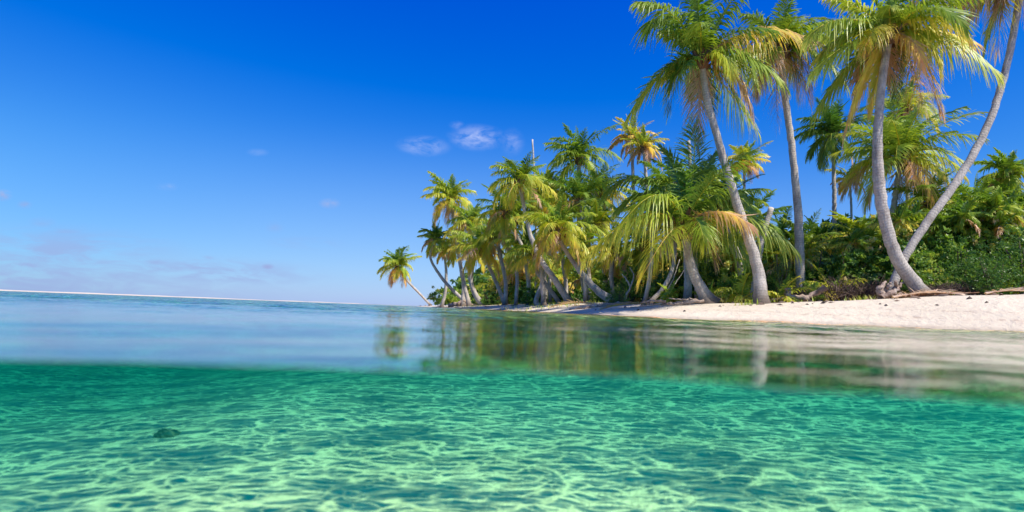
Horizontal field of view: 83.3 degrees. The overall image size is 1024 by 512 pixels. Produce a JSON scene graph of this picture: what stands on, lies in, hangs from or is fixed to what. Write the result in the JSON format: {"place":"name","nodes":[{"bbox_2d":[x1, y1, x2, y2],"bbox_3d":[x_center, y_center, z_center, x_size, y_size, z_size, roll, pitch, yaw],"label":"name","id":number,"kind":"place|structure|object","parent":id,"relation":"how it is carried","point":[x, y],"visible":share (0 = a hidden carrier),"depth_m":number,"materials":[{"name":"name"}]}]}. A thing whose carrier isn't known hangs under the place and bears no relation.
{"place":"outdoors","nodes":[
{"label":"outdoors","id":0,"kind":"place"},
{"bbox_2d":[0,289,406,305],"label":"sandbar","id":1,"kind":"structure","parent":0,"point":[162,296],"depth_m":96.67,"materials":[{"name":"beige sand"}]},
{"bbox_2d":[0,294,1023,511],"bbox_3d":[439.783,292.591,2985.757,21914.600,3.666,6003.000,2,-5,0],"label":"ground","id":2,"kind":"structure","parent":0,"point":[76,437],"depth_m":4.48,"materials":[{"name":"beige sand"}]},
{"bbox_2d":[153,428,180,437],"bbox_3d":[-2.584,1.346,4.333,0.199,0.101,0.148,2,-5,0],"label":"coral rock","id":3,"kind":"object","parent":2,"relation":"on","point":[164,433],"visible":0.72,"depth_m":4.30,"materials":[{"name":"teal stone"}]},
{"bbox_2d":[377,245,431,305],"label":"palm tree","id":4,"kind":"object","parent":2,"relation":"on","point":[395,261],"visible":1,"depth_m":56.70,"materials":[{"name":"green plant"}]},
{"bbox_2d":[417,220,465,299],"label":"palm tree","id":5,"kind":"object","parent":2,"relation":"on","point":[429,243],"visible":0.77,"depth_m":44.01,"materials":[{"name":"green plant"}]},
{"bbox_2d":[431,241,456,306],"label":"palm tree","id":6,"kind":"object","parent":2,"relation":"on","point":[439,251],"visible":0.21,"depth_m":45.90,"materials":[{"name":"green plant"}]},
{"bbox_2d":[420,171,476,305],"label":"palm tree","id":7,"kind":"object","parent":2,"relation":"on","point":[450,194],"visible":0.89,"depth_m":41.96,"materials":[{"name":"green plant"}]},
{"bbox_2d":[427,285,471,305],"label":"shrub","id":8,"kind":"object","parent":2,"relation":"on","point":[452,298],"visible":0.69,"depth_m":47.36,"materials":[{"name":"green plant"}]},
{"bbox_2d":[434,233,474,305],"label":"palm tree","id":9,"kind":"object","parent":2,"relation":"on","point":[452,256],"visible":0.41,"depth_m":43.13,"materials":[{"name":"green plant"}]},
{"bbox_2d":[448,300,476,306],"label":"driftwood","id":10,"kind":"object","parent":2,"relation":"on","point":[457,304],"visible":0.69,"depth_m":42.76,"materials":[{"name":"beige wood"}]},
{"bbox_2d":[443,201,488,305],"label":"palm tree","id":11,"kind":"object","parent":2,"relation":"on","point":[462,224],"visible":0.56,"depth_m":40.05,"materials":[{"name":"green plant"}]},
{"bbox_2d":[456,240,485,305],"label":"palm tree","id":12,"kind":"object","parent":2,"relation":"on","point":[477,297],"visible":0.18,"depth_m":38.80,"materials":[{"name":"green plant"}]},
{"bbox_2d":[447,215,508,304],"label":"palm tree","id":13,"kind":"object","parent":2,"relation":"on","point":[468,249],"visible":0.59,"depth_m":35.85,"materials":[{"name":"green plant"}]},
{"bbox_2d":[479,291,500,304],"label":"shrub","id":14,"kind":"object","parent":2,"relation":"on","point":[491,299],"visible":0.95,"depth_m":38.60,"materials":[{"name":"green plant"}]},
{"bbox_2d":[471,211,530,304],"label":"palm tree","id":15,"kind":"object","parent":2,"relation":"on","point":[491,244],"visible":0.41,"depth_m":34.91,"materials":[{"name":"green plant"}]},
{"bbox_2d":[473,194,539,304],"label":"palm tree","id":16,"kind":"object","parent":2,"relation":"on","point":[516,274],"visible":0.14,"depth_m":32.94,"materials":[{"name":"green plant"}]},
{"bbox_2d":[493,222,537,304],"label":"palm tree","id":17,"kind":"object","parent":2,"relation":"on","point":[510,242],"visible":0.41,"depth_m":31.92,"materials":[{"name":"green plant"}]},
{"bbox_2d":[474,184,561,303],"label":"palm tree","id":18,"kind":"object","parent":2,"relation":"on","point":[503,216],"visible":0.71,"depth_m":29.12,"materials":[{"name":"green plant"}]},
{"bbox_2d":[487,150,573,303],"bbox_3d":[0.718,-1.293,26.538,4.136,7.116,3.129,0,-6,24],"label":"palm tree","id":19,"kind":"object","parent":2,"relation":"on","point":[520,180],"visible":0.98,"depth_m":26.52,"materials":[{"name":"green plant"}]},
{"bbox_2d":[520,287,546,304],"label":"shrub","id":20,"kind":"object","parent":2,"relation":"on","point":[529,297],"visible":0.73,"depth_m":30.69,"materials":[{"name":"green plant"}]},
{"bbox_2d":[504,228,565,305],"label":"palm tree","id":21,"kind":"object","parent":2,"relation":"on","point":[524,249],"visible":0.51,"depth_m":27.90,"materials":[{"name":"green plant"}]},
{"bbox_2d":[532,139,537,289],"bbox_3d":[1.447,-2.199,36.362,0.767,10.534,0.254,2,-5,0],"label":"palm stump","id":22,"kind":"object","parent":2,"relation":"on","point":[533,173],"visible":0.2,"depth_m":36.69,"materials":[{"name":"grey plant"}]},
{"bbox_2d":[533,222,559,304],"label":"palm tree","id":23,"kind":"object","parent":2,"relation":"on","point":[537,296],"visible":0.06,"depth_m":29.86,"materials":[{"name":"green plant"}]},
{"bbox_2d":[524,187,570,302],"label":"palm tree","id":24,"kind":"object","parent":2,"relation":"on","point":[546,290],"visible":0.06,"depth_m":32.86,"materials":[{"name":"green plant"}]},
{"bbox_2d":[525,166,573,303],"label":"palm tree","id":25,"kind":"object","parent":2,"relation":"on","point":[551,176],"visible":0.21,"depth_m":32.03,"materials":[{"name":"green plant"}]},
{"bbox_2d":[525,185,579,300],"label":"palm tree","id":26,"kind":"object","parent":2,"relation":"on","point":[544,210],"visible":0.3,"depth_m":29.99,"materials":[{"name":"green plant"}]},
{"bbox_2d":[512,190,623,302],"bbox_3d":[2.173,-0.254,22.183,4.443,4.506,2.945,2,-5,0],"label":"palm tree","id":27,"kind":"object","parent":2,"relation":"on","point":[551,232],"visible":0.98,"depth_m":21.99,"materials":[{"name":"green plant"}]},
{"bbox_2d":[549,298,591,307],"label":"fallen frond","id":28,"kind":"object","parent":2,"relation":"on","point":[566,302],"visible":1,"depth_m":23.30,"materials":[{"name":"brown plant"}]},
{"bbox_2d":[547,227,603,301],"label":"palm tree","id":29,"kind":"object","parent":2,"relation":"on","point":[568,265],"visible":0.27,"depth_m":25.49,"materials":[{"name":"green plant"}]},
{"bbox_2d":[534,160,622,301],"bbox_3d":[3.320,-1.269,26.891,4.151,6.923,3.472,-3,-7,44],"label":"palm tree","id":30,"kind":"object","parent":2,"relation":"on","point":[578,190],"visible":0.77,"depth_m":27.08,"materials":[{"name":"green plant"}]},
{"bbox_2d":[543,123,623,298],"bbox_3d":[3.599,-2.246,30.692,4.344,9.648,3.772,2,-5,0],"label":"palm tree","id":31,"kind":"object","parent":2,"relation":"on","point":[576,154],"visible":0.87,"depth_m":30.34,"materials":[{"name":"green plant"}]},
{"bbox_2d":[572,200,623,300],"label":"palm tree","id":32,"kind":"object","parent":2,"relation":"on","point":[600,220],"visible":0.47,"depth_m":26.95,"materials":[{"name":"green plant"}]},
{"bbox_2d":[569,301,630,309],"bbox_3d":[3.208,1.828,20.930,2.226,0.430,0.311,2,-5,-1],"label":"driftwood","id":33,"kind":"object","parent":2,"relation":"on","point":[602,305],"visible":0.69,"depth_m":20.87,"materials":[{"name":"grey wood"}]},
{"bbox_2d":[572,162,630,281],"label":"palm tree","id":34,"kind":"object","parent":2,"relation":"on","point":[602,191],"visible":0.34,"depth_m":29.17,"materials":[{"name":"green plant"}]},
{"bbox_2d":[582,273,624,301],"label":"shrub","id":35,"kind":"object","parent":2,"relation":"on","point":[604,286],"visible":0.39,"depth_m":25.31,"materials":[{"name":"green plant"}]},
{"bbox_2d":[583,219,638,295],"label":"palm tree","id":36,"kind":"object","parent":2,"relation":"on","point":[611,266],"visible":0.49,"depth_m":24.89,"materials":[{"name":"green plant"}]},
{"bbox_2d":[604,284,629,302],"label":"shrub","id":37,"kind":"object","parent":2,"relation":"on","point":[617,297],"visible":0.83,"depth_m":21.59,"materials":[{"name":"green plant"}]},
{"bbox_2d":[598,300,652,310],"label":"fallen frond","id":38,"kind":"object","parent":2,"relation":"on","point":[615,305],"visible":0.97,"depth_m":18.37,"materials":[{"name":"brown plant"}]},
{"bbox_2d":[622,268,633,299],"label":"dead branch","id":39,"kind":"object","parent":2,"relation":"on","point":[629,289],"visible":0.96,"depth_m":21.96,"materials":[{"name":"grey wood"}]},
{"bbox_2d":[614,258,642,301],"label":"shrub","id":40,"kind":"object","parent":2,"relation":"on","point":[632,294],"visible":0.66,"depth_m":23.86,"materials":[{"name":"green plant"}]},
{"bbox_2d":[607,113,657,282],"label":"palm tree","id":41,"kind":"object","parent":2,"relation":"on","point":[630,134],"visible":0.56,"depth_m":27.56,"materials":[{"name":"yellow plant"}]},
{"bbox_2d":[615,227,672,298],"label":"palm tree","id":42,"kind":"object","parent":2,"relation":"on","point":[636,252],"visible":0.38,"depth_m":23.95,"materials":[{"name":"green plant"}]},
{"bbox_2d":[620,122,668,301],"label":"palm tree","id":43,"kind":"object","parent":2,"relation":"on","point":[645,145],"visible":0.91,"depth_m":26.45,"materials":[{"name":"green plant"}]},
{"bbox_2d":[621,175,674,304],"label":"palm tree","id":44,"kind":"object","parent":2,"relation":"on","point":[646,294],"visible":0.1,"depth_m":20.03,"materials":[{"name":"green plant"}]},
{"bbox_2d":[631,158,686,301],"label":"palm tree","id":45,"kind":"object","parent":2,"relation":"on","point":[654,170],"visible":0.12,"depth_m":24.23,"materials":[{"name":"green plant"}]},
{"bbox_2d":[639,270,683,302],"bbox_3d":[5.699,1.194,21.932,1.758,1.488,1.133,-2,-7,39],"label":"shrub","id":46,"kind":"object","parent":2,"relation":"on","point":[655,285],"visible":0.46,"depth_m":21.90,"materials":[{"name":"green plant"}]},
{"bbox_2d":[655,279,683,304],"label":"young palm","id":47,"kind":"object","parent":2,"relation":"on","point":[667,294],"visible":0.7,"depth_m":19.36,"materials":[{"name":"green plant"}]},
{"bbox_2d":[640,298,703,305],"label":"exposed roots","id":48,"kind":"object","parent":2,"relation":"on","point":[685,302],"visible":1,"depth_m":16.78,"materials":[{"name":"grey wood"}]},
{"bbox_2d":[662,259,683,296],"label":"dead branch","id":49,"kind":"object","parent":2,"relation":"on","point":[674,276],"visible":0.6,"depth_m":20.21,"materials":[{"name":"grey wood"}]},
{"bbox_2d":[643,211,710,302],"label":"palm tree","id":50,"kind":"object","parent":2,"relation":"on","point":[667,280],"visible":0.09,"depth_m":21.02,"materials":[{"name":"green plant"}]},
{"bbox_2d":[638,157,728,301],"bbox_3d":[5.699,-0.861,19.293,3.184,5.012,2.800,-3,-7,44],"label":"palm tree","id":51,"kind":"object","parent":2,"relation":"on","point":[687,293],"visible":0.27,"depth_m":19.06,"materials":[{"name":"green plant"}]},
{"bbox_2d":[580,112,801,303],"bbox_3d":[5.350,-1.329,17.089,6.159,5.846,3.707,0,-6,21],"label":"palm tree","id":52,"kind":"object","parent":2,"relation":"on","point":[688,225],"visible":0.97,"depth_m":16.86,"materials":[{"name":"green plant"}]},
{"bbox_2d":[687,140,698,298],"bbox_3d":[7.025,-1.303,22.237,0.593,6.429,0.275,2,-5,0],"label":"palm stump","id":53,"kind":"object","parent":2,"relation":"on","point":[695,295],"visible":0.13,"depth_m":22.39,"materials":[{"name":"grey plant"}]},
{"bbox_2d":[692,279,720,303],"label":"young palm","id":54,"kind":"object","parent":2,"relation":"on","point":[711,289],"visible":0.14,"depth_m":19.40,"materials":[{"name":"green plant"}]},
{"bbox_2d":[455,294,966,311],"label":"beach grass","id":55,"kind":"structure","parent":2,"relation":"on","point":[801,300],"depth_m":23.20,"materials":[{"name":"green plant"}]},
{"bbox_2d":[684,160,743,274],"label":"palm tree","id":56,"kind":"object","parent":2,"relation":"on","point":[717,165],"visible":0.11,"depth_m":23.62,"materials":[{"name":"green plant"}]},
{"bbox_2d":[420,293,1023,310],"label":"beach debris","id":57,"kind":"object","parent":2,"relation":"on","point":[760,303],"visible":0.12,"depth_m":14.81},
{"bbox_2d":[622,0,826,303],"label":"palm tree","id":58,"kind":"object","parent":2,"relation":"on","point":[704,45],"visible":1,"depth_m":16.56,"materials":[{"name":"green plant"}]},
{"bbox_2d":[716,292,733,302],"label":"shrub","id":59,"kind":"object","parent":2,"relation":"on","point":[723,296],"visible":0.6,"depth_m":17.19,"materials":[{"name":"green plant"}]},
{"bbox_2d":[716,272,745,295],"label":"shrub","id":60,"kind":"object","parent":2,"relation":"on","point":[726,282],"visible":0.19,"depth_m":18.55,"materials":[{"name":"green plant"}]},
{"bbox_2d":[694,167,771,302],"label":"palm tree","id":61,"kind":"object","parent":2,"relation":"on","point":[746,193],"visible":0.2,"depth_m":20.90,"materials":[{"name":"green plant"}]},
{"bbox_2d":[446,183,1023,304],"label":"undergrowth","id":62,"kind":"object","parent":2,"relation":"on","point":[995,211],"visible":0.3,"depth_m":18.80,"materials":[{"name":"green plant"}]},
{"bbox_2d":[714,272,777,302],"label":"young palm","id":63,"kind":"object","parent":2,"relation":"on","point":[737,294],"visible":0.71,"depth_m":17.18,"materials":[{"name":"green plant"}]},
{"bbox_2d":[728,140,773,189],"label":"palm tree","id":64,"kind":"object","parent":2,"relation":"on","point":[741,150],"visible":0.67,"depth_m":34.42,"materials":[{"name":"yellow plant"}]},
{"bbox_2d":[721,189,790,253],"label":"palm tree","id":65,"kind":"object","parent":2,"relation":"on","point":[776,210],"visible":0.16,"depth_m":21.78,"materials":[{"name":"green plant"}]},
{"bbox_2d":[746,258,774,294],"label":"shrub","id":66,"kind":"object","parent":2,"relation":"on","point":[769,284],"visible":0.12,"depth_m":19.94,"materials":[{"name":"green plant"}]},
{"bbox_2d":[750,207,773,297],"bbox_3d":[8.688,0.012,20.115,0.925,3.516,0.353,2,-5,0],"label":"palm stump","id":67,"kind":"object","parent":2,"relation":"on","point":[768,216],"visible":0.38,"depth_m":20.11,"materials":[{"name":"grey plant"}]},
{"bbox_2d":[765,246,799,301],"bbox_3d":[9.061,0.591,19.160,1.275,2.223,1.181,2,-5,0],"label":"shrub","id":68,"kind":"object","parent":2,"relation":"on","point":[778,279],"visible":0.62,"depth_m":19.14,"materials":[{"name":"green plant"}]},
{"bbox_2d":[754,205,817,272],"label":"palm tree","id":69,"kind":"object","parent":2,"relation":"on","point":[781,225],"visible":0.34,"depth_m":21.99,"materials":[{"name":"green plant"}]},
{"bbox_2d":[721,0,858,290],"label":"palm tree","id":70,"kind":"object","parent":2,"relation":"on","point":[790,64],"visible":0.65,"depth_m":19.34,"materials":[{"name":"green plant"}]},
{"bbox_2d":[768,273,812,302],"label":"young palm","id":71,"kind":"object","parent":2,"relation":"on","point":[781,291],"visible":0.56,"depth_m":16.54,"materials":[{"name":"green plant"}]},
{"bbox_2d":[771,285,828,301],"bbox_3d":[8.281,1.060,16.615,1.598,0.527,0.361,2,-5,0],"label":"driftwood","id":72,"kind":"object","parent":2,"relation":"on","point":[820,290],"visible":0.84,"depth_m":16.54,"materials":[{"name":"grey wood"}]},
{"bbox_2d":[767,208,843,261],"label":"palm tree","id":73,"kind":"object","parent":2,"relation":"on","point":[811,236],"visible":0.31,"depth_m":21.45,"materials":[{"name":"green plant"}]},
{"bbox_2d":[790,283,832,301],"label":"dry thicket","id":74,"kind":"object","parent":2,"relation":"on","point":[800,292],"visible":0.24,"depth_m":17.36,"materials":[{"name":"brown plant"}]},
{"bbox_2d":[802,273,824,301],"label":"shrub","id":75,"kind":"object","parent":2,"relation":"on","point":[814,285],"visible":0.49,"depth_m":17.42,"materials":[{"name":"green plant"}]},
{"bbox_2d":[812,236,837,282],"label":"shrub","id":76,"kind":"object","parent":2,"relation":"on","point":[822,255],"visible":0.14,"depth_m":19.52,"materials":[{"name":"green plant"}]},
{"bbox_2d":[804,215,851,252],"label":"palm tree","id":77,"kind":"object","parent":2,"relation":"on","point":[821,230],"visible":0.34,"depth_m":23.01,"materials":[{"name":"green plant"}]},
{"bbox_2d":[799,261,866,300],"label":"young palm","id":78,"kind":"object","parent":2,"relation":"on","point":[829,294],"visible":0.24,"depth_m":17.91,"materials":[{"name":"green plant"}]},
{"bbox_2d":[793,97,886,232],"bbox_3d":[14.176,-2.497,25.078,3.053,9.595,3.763,6,-7,-36],"label":"palm tree","id":79,"kind":"object","parent":2,"relation":"on","point":[828,127],"visible":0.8,"depth_m":25.42,"materials":[{"name":"green plant"}]},
{"bbox_2d":[826,161,864,219],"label":"palm tree","id":80,"kind":"object","parent":2,"relation":"on","point":[841,179],"visible":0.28,"depth_m":27.44,"materials":[{"name":"green plant"}]},
{"bbox_2d":[827,246,869,298],"bbox_3d":[10.945,0.597,18.556,1.444,1.983,1.441,2,-5,0],"label":"shrub","id":81,"kind":"object","parent":2,"relation":"on","point":[854,270],"visible":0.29,"depth_m":18.35,"materials":[{"name":"green plant"}]},
{"bbox_2d":[814,272,908,300],"bbox_3d":[10.606,0.981,17.616,3.064,0.969,1.855,1,-5,13],"label":"dry thicket","id":82,"kind":"object","parent":2,"relation":"on","point":[843,292],"visible":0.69,"depth_m":17.34,"materials":[{"name":"brown plant"}]},
{"bbox_2d":[820,210,902,255],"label":"palm tree","id":83,"kind":"object","parent":2,"relation":"on","point":[862,223],"visible":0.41,"depth_m":21.23,"materials":[{"name":"green plant"}]},
{"bbox_2d":[875,280,903,298],"bbox_3d":[9.913,0.905,14.920,1.013,0.531,0.328,2,-5,0],"label":"driftwood","id":84,"kind":"object","parent":2,"relation":"on","point":[881,291],"visible":0.93,"depth_m":14.87,"materials":[{"name":"beige wood"}]},
{"bbox_2d":[800,0,1005,296],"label":"palm tree","id":85,"kind":"object","parent":2,"relation":"on","point":[888,36],"visible":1,"depth_m":15.28,"materials":[{"name":"green plant"}]},
{"bbox_2d":[857,67,949,199],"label":"palm tree","id":86,"kind":"object","parent":2,"relation":"on","point":[907,104],"visible":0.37,"depth_m":25.46,"materials":[{"name":"green plant"}]},
{"bbox_2d":[827,92,989,223],"bbox_3d":[15.165,-2.110,22.566,4.819,8.189,5.436,2,-5,0],"label":"palm tree","id":87,"kind":"object","parent":2,"relation":"on","point":[904,140],"visible":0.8,"depth_m":22.02,"materials":[{"name":"green plant"}]},
{"bbox_2d":[877,167,972,231],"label":"palm tree","id":88,"kind":"object","parent":2,"relation":"on","point":[911,202],"visible":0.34,"depth_m":21.69,"materials":[{"name":"green plant"}]},
{"bbox_2d":[892,288,964,298],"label":"fallen frond","id":89,"kind":"object","parent":2,"relation":"on","point":[923,291],"visible":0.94,"depth_m":14.32,"materials":[{"name":"brown plant"}]},
{"bbox_2d":[898,253,970,293],"bbox_3d":[11.934,0.605,16.416,1.602,1.435,1.400,2,-5,0],"label":"shrub","id":90,"kind":"object","parent":2,"relation":"on","point":[930,278],"visible":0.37,"depth_m":16.25,"materials":[{"name":"green plant"}]},
{"bbox_2d":[899,292,979,297],"bbox_3d":[10.805,0.988,14.599,2.085,0.230,0.167,2,-5,-4],"label":"driftwood","id":91,"kind":"object","parent":2,"relation":"on","point":[922,294],"visible":0.73,"depth_m":14.55,"materials":[{"name":"brown wood"}]},
{"bbox_2d":[897,278,999,295],"bbox_3d":[12.187,0.929,15.885,2.540,0.555,1.940,2,-5,0],"label":"dry thicket","id":92,"kind":"object","parent":2,"relation":"on","point":[960,289],"visible":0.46,"depth_m":15.41,"materials":[{"name":"brown plant"}]},
{"bbox_2d":[912,199,987,257],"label":"palm tree","id":93,"kind":"object","parent":2,"relation":"on","point":[936,228],"visible":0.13,"depth_m":18.65,"materials":[{"name":"green plant"}]},
{"bbox_2d":[887,0,1023,291],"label":"palm tree","id":94,"kind":"object","parent":2,"relation":"on","point":[999,7],"visible":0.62,"depth_m":16.24,"materials":[{"name":"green plant"}]},
{"bbox_2d":[915,234,995,287],"bbox_3d":[13.172,0.367,17.061,1.686,2.049,1.821,5,-6,-28],"label":"shrub","id":95,"kind":"object","parent":2,"relation":"on","point":[953,258],"visible":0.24,"depth_m":16.86,"materials":[{"name":"green plant"}]},
{"bbox_2d":[936,244,1023,294],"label":"shrub","id":96,"kind":"object","parent":2,"relation":"on","point":[997,271],"visible":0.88,"depth_m":15.36,"materials":[{"name":"green plant"}]},
{"bbox_2d":[940,172,1023,212],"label":"palm tree","id":97,"kind":"object","parent":2,"relation":"on","point":[976,188],"visible":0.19,"depth_m":20.13,"materials":[{"name":"green plant"}]},
{"bbox_2d":[974,248,1019,294],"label":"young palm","id":98,"kind":"object","parent":2,"relation":"on","point":[1003,287],"visible":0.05,"depth_m":16.95,"materials":[{"name":"green plant"}]},
{"bbox_2d":[970,178,1023,207],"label":"palm tree","id":99,"kind":"object","parent":2,"relation":"on","point":[1002,185],"visible":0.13,"depth_m":20.94,"materials":[{"name":"green plant"}]},
{"bbox_2d":[974,220,1021,262],"bbox_3d":[15.408,0.204,18.180,1.769,2.838,1.623,4,-6,-24],"label":"shrub","id":100,"kind":"object","parent":2,"relation":"on","point":[1002,249],"visible":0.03,"depth_m":17.58,"materials":[{"name":"green plant"}]},
{"bbox_2d":[973,147,1023,199],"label":"palm tree","id":101,"kind":"object","parent":2,"relation":"on","point":[1010,170],"visible":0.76,"depth_m":21.31,"materials":[{"name":"green plant"}]},
{"bbox_2d":[981,215,1023,294],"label":"shrub","id":102,"kind":"object","parent":2,"relation":"on","point":[1004,247],"visible":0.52,"depth_m":15.78,"materials":[{"name":"green plant"}]},
{"bbox_2d":[984,287,1023,294],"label":"fallen frond","id":103,"kind":"object","parent":2,"relation":"on","point":[1007,289],"visible":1,"depth_m":13.89,"materials":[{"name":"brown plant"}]},
{"bbox_2d":[0,291,1023,403],"bbox_3d":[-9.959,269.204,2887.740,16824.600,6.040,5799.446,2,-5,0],"label":"water","id":104,"kind":"structure","parent":0,"point":[977,366],"depth_m":1.35,"materials":[{"name":"blue liquid"}]},
{"bbox_2d":[0,0,1023,305],"label":"sky","id":105,"kind":"structure","parent":0,"point":[233,149],"materials":[{"name":"blue"}]}
]}

